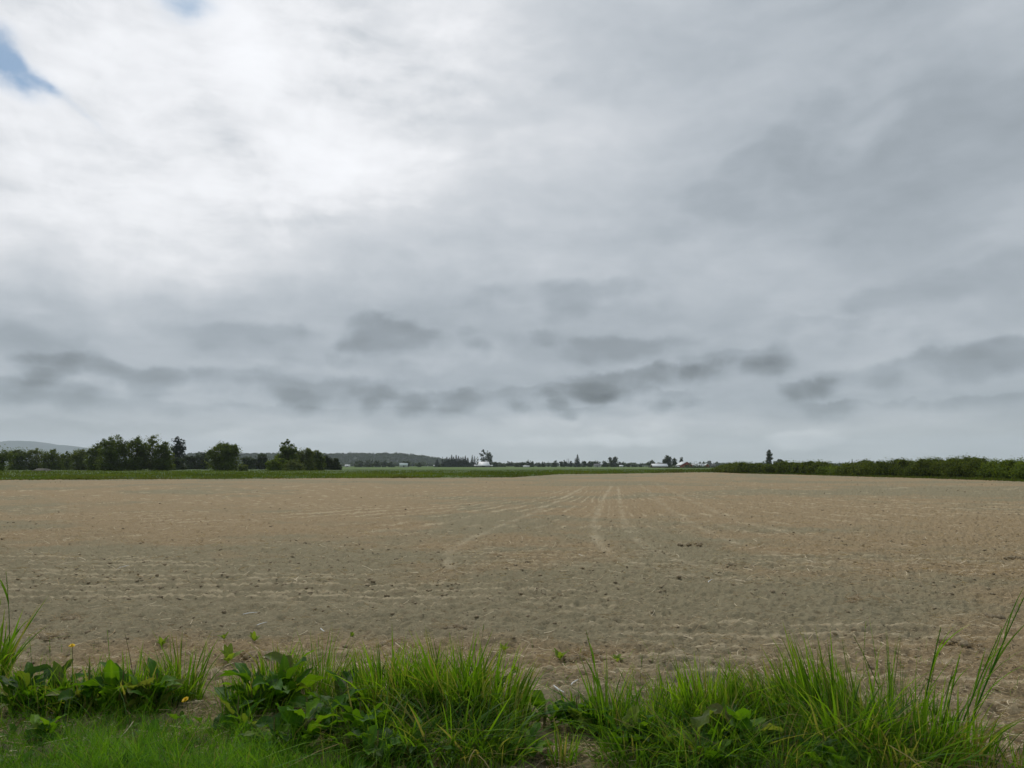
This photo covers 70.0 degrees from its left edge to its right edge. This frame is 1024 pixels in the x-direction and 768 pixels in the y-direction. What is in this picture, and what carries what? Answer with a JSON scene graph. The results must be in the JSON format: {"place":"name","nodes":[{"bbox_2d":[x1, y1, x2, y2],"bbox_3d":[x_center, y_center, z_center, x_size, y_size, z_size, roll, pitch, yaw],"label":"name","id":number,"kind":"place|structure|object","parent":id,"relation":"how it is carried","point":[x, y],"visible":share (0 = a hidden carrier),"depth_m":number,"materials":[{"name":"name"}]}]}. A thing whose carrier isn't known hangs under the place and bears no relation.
{"place":"outdoors","nodes":[
{"label":"outdoors","id":0,"kind":"place"},
{"bbox_2d":[0,441,127,465],"bbox_3d":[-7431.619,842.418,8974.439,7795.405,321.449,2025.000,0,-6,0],"label":"mountain","id":1,"kind":"structure","parent":0,"point":[41,446],"depth_m":8990.13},
{"bbox_2d":[181,455,421,465],"bbox_3d":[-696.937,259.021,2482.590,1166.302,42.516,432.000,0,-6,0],"label":"wooded hill","id":2,"kind":"structure","parent":0,"point":[349,461],"depth_m":2387.49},
{"bbox_2d":[183,451,446,464],"bbox_3d":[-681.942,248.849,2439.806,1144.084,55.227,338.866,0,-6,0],"label":"hill forest","id":3,"kind":"object","parent":2,"relation":"on","point":[382,457],"visible":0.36,"depth_m":2418.94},
{"bbox_2d":[0,468,717,479],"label":"grass bank","id":4,"kind":"structure","parent":0,"point":[451,476],"depth_m":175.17,"materials":[{"name":"plant"}]},
{"bbox_2d":[5,466,921,476],"bbox_3d":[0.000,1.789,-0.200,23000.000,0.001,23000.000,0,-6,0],"label":"ground","id":5,"kind":"structure","parent":0,"point":[445,468],"depth_m":456.75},
{"bbox_2d":[0,444,16,470],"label":"broadleaf tree","id":6,"kind":"object","parent":5,"relation":"on","point":[5,455],"visible":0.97,"depth_m":187.60,"materials":[{"name":"green plant"}]},
{"bbox_2d":[7,447,34,469],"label":"broadleaf tree","id":7,"kind":"object","parent":5,"relation":"on","point":[20,456],"visible":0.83,"depth_m":229.71,"materials":[{"name":"green plant"}]},
{"bbox_2d":[25,448,48,469],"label":"broadleaf tree","id":8,"kind":"object","parent":5,"relation":"on","point":[32,456],"visible":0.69,"depth_m":233.39,"materials":[{"name":"green plant"}]},
{"bbox_2d":[38,449,66,469],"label":"broadleaf tree","id":9,"kind":"object","parent":5,"relation":"on","point":[55,458],"visible":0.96,"depth_m":230.72,"materials":[{"name":"green plant"}]},
{"bbox_2d":[68,448,87,469],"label":"broadleaf tree","id":10,"kind":"object","parent":5,"relation":"on","point":[77,457],"visible":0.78,"depth_m":222.82,"materials":[{"name":"green plant"}]},
{"bbox_2d":[82,440,102,469],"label":"broadleaf tree","id":11,"kind":"object","parent":5,"relation":"on","point":[91,452],"visible":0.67,"depth_m":209.66,"materials":[{"name":"green plant"}]},
{"bbox_2d":[93,434,135,470],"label":"broadleaf tree","id":12,"kind":"object","parent":5,"relation":"on","point":[114,459],"visible":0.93,"depth_m":195.65,"materials":[{"name":"green plant"}]},
{"bbox_2d":[124,435,151,470],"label":"broadleaf tree","id":13,"kind":"object","parent":5,"relation":"on","point":[139,462],"visible":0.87,"depth_m":201.32,"materials":[{"name":"green plant"}]},
{"bbox_2d":[144,434,161,470],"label":"broadleaf tree","id":14,"kind":"object","parent":5,"relation":"on","point":[151,441],"visible":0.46,"depth_m":206.32,"materials":[{"name":"green plant"}]},
{"bbox_2d":[150,439,175,470],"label":"broadleaf tree","id":15,"kind":"object","parent":5,"relation":"on","point":[162,453],"visible":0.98,"depth_m":202.81,"materials":[{"name":"green plant"}]},
{"bbox_2d":[169,436,186,465],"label":"broadleaf tree","id":16,"kind":"object","parent":5,"relation":"on","point":[179,447],"visible":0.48,"depth_m":297.98,"materials":[{"name":"green plant"}]},
{"bbox_2d":[194,451,211,469],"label":"broadleaf tree","id":17,"kind":"object","parent":5,"relation":"on","point":[201,464],"visible":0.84,"depth_m":318.81,"materials":[{"name":"green plant"}]},
{"bbox_2d":[204,440,242,470],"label":"broadleaf tree","id":18,"kind":"object","parent":5,"relation":"on","point":[221,458],"visible":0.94,"depth_m":193.39,"materials":[{"name":"green plant"}]},
{"bbox_2d":[265,456,287,470],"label":"green bush","id":19,"kind":"object","parent":5,"relation":"on","point":[275,464],"visible":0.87,"depth_m":193.50,"materials":[{"name":"green plant"}]},
{"bbox_2d":[273,439,301,466],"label":"broadleaf tree","id":20,"kind":"object","parent":5,"relation":"on","point":[287,452],"visible":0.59,"depth_m":203.60,"materials":[{"name":"green plant"}]},
{"bbox_2d":[282,459,306,470],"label":"dull bush","id":21,"kind":"object","parent":5,"relation":"on","point":[294,465],"visible":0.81,"depth_m":192.49,"materials":[{"name":"green plant"}]},
{"bbox_2d":[295,448,317,470],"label":"broadleaf tree","id":22,"kind":"object","parent":5,"relation":"on","point":[309,463],"visible":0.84,"depth_m":207.85,"materials":[{"name":"green plant"}]},
{"bbox_2d":[312,450,326,470],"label":"broadleaf tree","id":23,"kind":"object","parent":5,"relation":"on","point":[319,457],"visible":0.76,"depth_m":212.22,"materials":[{"name":"green plant"}]},
{"bbox_2d":[339,461,875,465],"bbox_3d":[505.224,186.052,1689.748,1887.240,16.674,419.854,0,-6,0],"label":"tree line","id":24,"kind":"object","parent":5,"relation":"on","point":[422,463],"visible":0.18,"depth_m":1561.09,"materials":[{"name":"green plant"}]},
{"bbox_2d":[868,458,894,476],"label":"hedge bush","id":25,"kind":"object","parent":5,"relation":"on","point":[881,464],"visible":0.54,"depth_m":103.58,"materials":[{"name":"green plant"}]},
{"bbox_2d":[874,457,906,476],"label":"hedge bush","id":26,"kind":"object","parent":5,"relation":"on","point":[889,469],"visible":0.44,"depth_m":101.83,"materials":[{"name":"green plant"}]},
{"bbox_2d":[911,455,943,476],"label":"hedge bush","id":27,"kind":"object","parent":5,"relation":"on","point":[930,460],"visible":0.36,"depth_m":94.07,"materials":[{"name":"green plant"}]},
{"bbox_2d":[928,457,956,477],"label":"hedge bush","id":28,"kind":"object","parent":5,"relation":"on","point":[937,469],"visible":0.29,"depth_m":91.88,"materials":[{"name":"green plant"}]},
{"bbox_2d":[937,455,968,477],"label":"hedge bush","id":29,"kind":"object","parent":5,"relation":"on","point":[948,473],"visible":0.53,"depth_m":89.34,"materials":[{"name":"green plant"}]},
{"bbox_2d":[949,455,978,477],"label":"hedge bush","id":30,"kind":"object","parent":5,"relation":"on","point":[967,459],"visible":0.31,"depth_m":87.64,"materials":[{"name":"green plant"}]},
{"bbox_2d":[960,456,998,477],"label":"hedge bush","id":31,"kind":"object","parent":5,"relation":"on","point":[975,464],"visible":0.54,"depth_m":84.86,"materials":[{"name":"green plant"}]},
{"bbox_2d":[973,457,999,479],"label":"hedge bush","id":32,"kind":"object","parent":5,"relation":"on","point":[985,467],"visible":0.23,"depth_m":82.44,"materials":[{"name":"green plant"}]},
{"bbox_2d":[993,457,1022,480],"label":"hedge bush","id":33,"kind":"object","parent":5,"relation":"on","point":[1008,463],"visible":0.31,"depth_m":78.44,"materials":[{"name":"green plant"}]},
{"bbox_2d":[1006,459,1023,478],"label":"hedge bush","id":34,"kind":"object","parent":5,"relation":"on","point":[1019,469],"visible":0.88,"depth_m":75.69,"materials":[{"name":"green plant"}]},
{"bbox_2d":[0,472,1023,767],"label":"soil field","id":35,"kind":"structure","parent":0,"point":[128,500],"depth_m":10.92,"materials":[{"name":"soil"}]},
{"bbox_2d":[0,662,51,710],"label":"dock plant","id":36,"kind":"object","parent":35,"relation":"on","point":[26,674],"visible":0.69,"depth_m":4.78,"materials":[{"name":"green plant"}]},
{"bbox_2d":[0,596,62,677],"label":"grass tussock","id":37,"kind":"object","parent":35,"relation":"on","point":[8,649],"depth_m":5.53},
{"bbox_2d":[0,658,79,717],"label":"grass tussock","id":38,"kind":"object","parent":35,"relation":"on","point":[14,700],"depth_m":4.73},
{"bbox_2d":[24,628,70,640],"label":"straw clump","id":39,"kind":"object","parent":35,"relation":"on","point":[45,636],"visible":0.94,"depth_m":6.84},
{"bbox_2d":[24,711,70,743],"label":"dock plant","id":40,"kind":"object","parent":35,"relation":"on","point":[47,722],"visible":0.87,"depth_m":4.26,"materials":[{"name":"green plant"}]},
{"bbox_2d":[4,669,101,720],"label":"grass tussock","id":41,"kind":"object","parent":35,"relation":"on","point":[56,714],"depth_m":4.66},
{"bbox_2d":[25,659,90,711],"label":"dock plant","id":42,"kind":"object","parent":35,"relation":"on","point":[59,669],"visible":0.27,"depth_m":4.88,"materials":[{"name":"green plant"}]},
{"bbox_2d":[33,666,111,714],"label":"dock plant","id":43,"kind":"object","parent":35,"relation":"on","point":[64,694],"visible":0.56,"depth_m":4.67,"materials":[{"name":"green plant"}]},
{"bbox_2d":[14,649,130,718],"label":"grass tussock","id":44,"kind":"object","parent":35,"relation":"on","point":[73,687],"depth_m":4.73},
{"bbox_2d":[70,660,154,713],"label":"dock plant","id":45,"kind":"object","parent":35,"relation":"on","point":[111,668],"visible":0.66,"depth_m":4.69,"materials":[{"name":"green plant"}]},
{"bbox_2d":[80,639,199,714],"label":"grass tussock","id":46,"kind":"object","parent":35,"relation":"on","point":[123,690],"depth_m":4.78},
{"bbox_2d":[97,658,205,712],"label":"grass tussock","id":47,"kind":"object","parent":35,"relation":"on","point":[181,693],"depth_m":4.83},
{"bbox_2d":[117,657,198,713],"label":"dock plant","id":48,"kind":"object","parent":35,"relation":"on","point":[176,685],"visible":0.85,"depth_m":4.72,"materials":[{"name":"green plant"}]},
{"bbox_2d":[107,631,228,701],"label":"grass tussock","id":49,"kind":"object","parent":35,"relation":"on","point":[193,677],"depth_m":5.02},
{"bbox_2d":[0,700,383,767],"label":"turf","id":50,"kind":"structure","parent":35,"relation":"on","point":[175,750],"depth_m":3.95,"materials":[{"name":"plant"}]},
{"bbox_2d":[217,643,244,662],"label":"seedling","id":51,"kind":"object","parent":35,"relation":"on","point":[228,653],"visible":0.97,"depth_m":5.97,"materials":[{"name":"green plant"}]},
{"bbox_2d":[213,695,267,733],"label":"dock plant","id":52,"kind":"object","parent":35,"relation":"on","point":[235,714],"visible":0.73,"depth_m":4.40,"materials":[{"name":"green plant"}]},
{"bbox_2d":[188,649,297,712],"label":"grass tussock","id":53,"kind":"object","parent":35,"relation":"on","point":[272,703],"depth_m":4.80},
{"bbox_2d":[221,644,272,662],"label":"straw clump","id":54,"kind":"object","parent":35,"relation":"on","point":[246,655],"visible":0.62,"depth_m":6.10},
{"bbox_2d":[201,665,301,716],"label":"grass tussock","id":55,"kind":"object","parent":35,"relation":"on","point":[233,694],"depth_m":4.66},
{"bbox_2d":[214,663,319,714],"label":"dock plant","id":56,"kind":"object","parent":35,"relation":"on","point":[244,675],"visible":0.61,"depth_m":4.67,"materials":[{"name":"green plant"}]},
{"bbox_2d":[224,650,324,708],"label":"dock plant","id":57,"kind":"object","parent":35,"relation":"on","point":[285,662],"visible":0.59,"depth_m":4.76,"materials":[{"name":"green plant"}]},
{"bbox_2d":[239,716,310,761],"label":"dock plant","id":58,"kind":"object","parent":35,"relation":"on","point":[276,724],"visible":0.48,"depth_m":4.06,"materials":[{"name":"green plant"}]},
{"bbox_2d":[246,636,328,692],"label":"grass tussock","id":59,"kind":"object","parent":35,"relation":"on","point":[264,667],"depth_m":5.03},
{"bbox_2d":[255,694,346,754],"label":"dock plant","id":60,"kind":"object","parent":35,"relation":"on","point":[316,704],"visible":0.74,"depth_m":4.11,"materials":[{"name":"green plant"}]},
{"bbox_2d":[251,628,385,697],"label":"grass tussock","id":61,"kind":"object","parent":35,"relation":"on","point":[319,682],"depth_m":5.07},
{"bbox_2d":[282,668,372,719],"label":"dock plant","id":62,"kind":"object","parent":35,"relation":"on","point":[340,683],"visible":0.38,"depth_m":4.59,"materials":[{"name":"green plant"}]},
{"bbox_2d":[314,699,390,748],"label":"dock plant","id":63,"kind":"object","parent":35,"relation":"on","point":[352,718],"visible":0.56,"depth_m":4.07,"materials":[{"name":"green plant"}]},
{"bbox_2d":[247,676,494,767],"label":"grass tussock","id":64,"kind":"object","parent":35,"relation":"on","point":[349,723],"depth_m":4.06,"materials":[{"name":"plant"}]},
{"bbox_2d":[343,725,403,767],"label":"dock plant","id":65,"kind":"object","parent":35,"relation":"on","point":[364,736],"visible":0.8,"depth_m":3.83,"materials":[{"name":"green plant"}]},
{"bbox_2d":[312,633,451,721],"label":"grass tussock","id":66,"kind":"object","parent":35,"relation":"on","point":[361,676],"depth_m":4.65,"materials":[{"name":"plant"}]},
{"bbox_2d":[325,640,478,721],"bbox_3d":[-0.660,1.870,4.709,1.152,0.552,1.191,0,-6,0],"label":"grass tussock","id":67,"kind":"object","parent":35,"relation":"on","point":[399,679],"depth_m":4.58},
{"bbox_2d":[227,680,599,767],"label":"grass tussock","id":68,"kind":"object","parent":35,"relation":"on","point":[469,733],"depth_m":4.02,"materials":[{"name":"plant"}]},
{"bbox_2d":[393,717,458,767],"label":"dock plant","id":69,"kind":"object","parent":35,"relation":"on","point":[419,746],"visible":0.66,"depth_m":3.86,"materials":[{"name":"green plant"}]},
{"bbox_2d":[0,700,873,767],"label":"weeds","id":70,"kind":"object","parent":35,"relation":"on","point":[174,716],"visible":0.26,"depth_m":4.12,"materials":[{"name":"green plant"}]},
{"bbox_2d":[364,623,557,729],"bbox_3d":[-0.283,1.818,4.514,1.397,0.602,1.159,2,-7,-16],"label":"grass tussock","id":71,"kind":"object","parent":35,"relation":"on","point":[428,670],"depth_m":4.51,"materials":[{"name":"plant"}]},
{"bbox_2d":[379,635,581,731],"bbox_3d":[-0.147,1.849,4.601,0.901,0.563,1.191,-6,-9,42],"label":"grass tussock","id":72,"kind":"object","parent":35,"relation":"on","point":[475,690],"depth_m":4.47,"materials":[{"name":"plant"}]},
{"bbox_2d":[379,698,604,767],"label":"grass tussock","id":73,"kind":"object","parent":35,"relation":"on","point":[508,747],"depth_m":3.91,"materials":[{"name":"plant"}]},
{"bbox_2d":[0,654,991,767],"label":"undergrowth","id":74,"kind":"object","parent":35,"relation":"on","point":[329,749],"visible":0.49,"depth_m":3.89,"materials":[{"name":"green plant"}]},
{"bbox_2d":[0,473,1023,709],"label":"clods","id":75,"kind":"object","parent":35,"relation":"on","point":[565,627],"visible":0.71,"depth_m":9.59,"materials":[{"name":"soil"}]},
{"bbox_2d":[472,662,563,735],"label":"grass tussock","id":76,"kind":"object","parent":35,"relation":"on","point":[526,712],"depth_m":4.36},
{"bbox_2d":[499,722,553,762],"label":"dock plant","id":77,"kind":"object","parent":35,"relation":"on","point":[533,728],"visible":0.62,"depth_m":4.00,"materials":[{"name":"green plant"}]},
{"bbox_2d":[521,690,579,728],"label":"dock plant","id":78,"kind":"object","parent":35,"relation":"on","point":[538,702],"visible":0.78,"depth_m":4.43,"materials":[{"name":"green plant"}]},
{"bbox_2d":[528,714,600,767],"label":"grass tussock","id":79,"kind":"object","parent":35,"relation":"on","point":[562,751],"depth_m":3.90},
{"bbox_2d":[540,696,604,726],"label":"dock plant","id":80,"kind":"object","parent":35,"relation":"on","point":[570,710],"visible":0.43,"depth_m":4.45,"materials":[{"name":"green plant"}]},
{"bbox_2d":[519,735,636,767],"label":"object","id":81,"kind":"object","parent":35,"relation":"on","point":[580,749],"visible":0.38,"depth_m":4.01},
{"bbox_2d":[549,646,608,663],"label":"straw clump","id":82,"kind":"object","parent":35,"relation":"on","point":[572,657],"visible":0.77,"depth_m":6.03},
{"bbox_2d":[570,702,632,733],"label":"dock plant","id":83,"kind":"object","parent":35,"relation":"on","point":[584,716],"visible":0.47,"depth_m":4.33,"materials":[{"name":"green plant"}]},
{"bbox_2d":[535,652,674,733],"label":"grass tussock","id":84,"kind":"object","parent":35,"relation":"on","point":[601,700],"depth_m":4.39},
{"bbox_2d":[551,694,704,767],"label":"grass tussock","id":85,"kind":"object","parent":35,"relation":"on","point":[619,749],"depth_m":3.95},
{"bbox_2d":[603,705,653,750],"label":"dock plant","id":86,"kind":"object","parent":35,"relation":"on","point":[635,709],"visible":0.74,"depth_m":4.09,"materials":[{"name":"green plant"}]},
{"bbox_2d":[556,662,715,743],"bbox_3d":[0.808,1.873,4.179,0.909,0.456,0.966,4,-8,-33],"label":"grass tussock","id":87,"kind":"object","parent":35,"relation":"on","point":[647,711],"depth_m":4.26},
{"bbox_2d":[617,659,751,733],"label":"grass tussock","id":88,"kind":"object","parent":35,"relation":"on","point":[672,697],"depth_m":4.43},
{"bbox_2d":[551,685,829,767],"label":"grass tussock","id":89,"kind":"object","parent":35,"relation":"on","point":[737,749],"depth_m":3.91,"materials":[{"name":"plant"}]},
{"bbox_2d":[660,708,731,767],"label":"dock plant","id":90,"kind":"object","parent":35,"relation":"on","point":[702,720],"visible":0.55,"depth_m":3.90,"materials":[{"name":"green plant"}]},
{"bbox_2d":[631,650,801,732],"bbox_3d":[1.276,1.891,4.476,1.161,0.518,1.211,6,-9,-44],"label":"grass tussock","id":91,"kind":"object","parent":35,"relation":"on","point":[681,692],"depth_m":4.45,"materials":[{"name":"plant"}]},
{"bbox_2d":[694,703,782,750],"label":"dock plant","id":92,"kind":"object","parent":35,"relation":"on","point":[742,712],"visible":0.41,"depth_m":4.04,"materials":[{"name":"green plant"}]},
{"bbox_2d":[672,653,807,739],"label":"grass tussock","id":93,"kind":"object","parent":35,"relation":"on","point":[748,698],"depth_m":4.44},
{"bbox_2d":[653,659,829,733],"bbox_3d":[1.365,1.887,4.392,1.070,0.446,0.910,0,-6,0],"label":"grass tussock","id":94,"kind":"object","parent":35,"relation":"on","point":[735,694],"depth_m":4.40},
{"bbox_2d":[750,624,862,735],"bbox_3d":[1.897,1.822,4.650,1.075,0.639,0.718,1,-7,-13],"label":"grass tussock","id":95,"kind":"object","parent":35,"relation":"on","point":[803,675],"depth_m":4.49,"materials":[{"name":"plant"}]},
{"bbox_2d":[635,681,992,767],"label":"grass tussock","id":96,"kind":"object","parent":35,"relation":"on","point":[795,751],"depth_m":3.91,"materials":[{"name":"plant"}]},
{"bbox_2d":[788,732,868,767],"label":"dock plant","id":97,"kind":"object","parent":35,"relation":"on","point":[831,750],"visible":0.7,"depth_m":3.82,"materials":[{"name":"green plant"}]},
{"bbox_2d":[690,670,998,767],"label":"grass tussock","id":98,"kind":"object","parent":35,"relation":"on","point":[887,733],"depth_m":4.06,"materials":[{"name":"plant"}]},
{"bbox_2d":[714,471,1023,481],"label":"hedge grass","id":99,"kind":"structure","parent":35,"relation":"on","point":[986,478],"depth_m":94.36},
{"bbox_2d":[756,686,1022,767],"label":"grass tussock","id":100,"kind":"object","parent":35,"relation":"on","point":[922,761],"depth_m":3.84,"materials":[{"name":"plant"}]},
{"bbox_2d":[793,612,1007,749],"bbox_3d":[2.344,1.761,4.356,1.094,0.707,0.992,6,-9,-42],"label":"grass tussock","id":101,"kind":"object","parent":35,"relation":"on","point":[890,683],"depth_m":4.35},
{"bbox_2d":[822,657,1021,767],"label":"grass tussock","id":102,"kind":"object","parent":35,"relation":"on","point":[925,710],"depth_m":4.02,"materials":[{"name":"plant"}]},
{"bbox_2d":[836,683,1023,767],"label":"grass tussock","id":103,"kind":"object","parent":35,"relation":"on","point":[998,734],"depth_m":3.97,"materials":[{"name":"plant"}]},
{"bbox_2d":[918,624,969,743],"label":"tall reed","id":104,"kind":"object","parent":35,"relation":"on","point":[934,658],"visible":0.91,"depth_m":4.21,"materials":[{"name":"green plant"}]},
{"bbox_2d":[930,632,998,650],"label":"straw clump","id":105,"kind":"object","parent":35,"relation":"on","point":[962,642],"visible":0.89,"depth_m":6.51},
{"bbox_2d":[910,715,1023,767],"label":"grass tussock","id":106,"kind":"object","parent":35,"relation":"on","point":[993,764],"depth_m":3.89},
{"bbox_2d":[958,627,1023,734],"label":"leaning reed","id":107,"kind":"object","parent":35,"relation":"on","point":[976,683],"visible":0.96,"depth_m":4.09,"materials":[{"name":"green plant"}]},
{"bbox_2d":[970,589,1023,722],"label":"leaning reed","id":108,"kind":"object","parent":35,"relation":"on","point":[999,654],"visible":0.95,"depth_m":4.17,"materials":[{"name":"green plant"}]},
{"bbox_2d":[985,730,1023,767],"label":"grass tussock","id":109,"kind":"object","parent":35,"relation":"on","point":[1014,760],"depth_m":3.88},
{"bbox_2d":[0,637,1023,700],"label":"sprouts","id":110,"kind":"object","parent":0,"point":[604,666],"visible":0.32,"depth_m":5.79,"materials":[{"name":"green plant"}]},
{"bbox_2d":[0,0,1023,463],"label":"sky","id":111,"kind":"structure","parent":0,"point":[516,231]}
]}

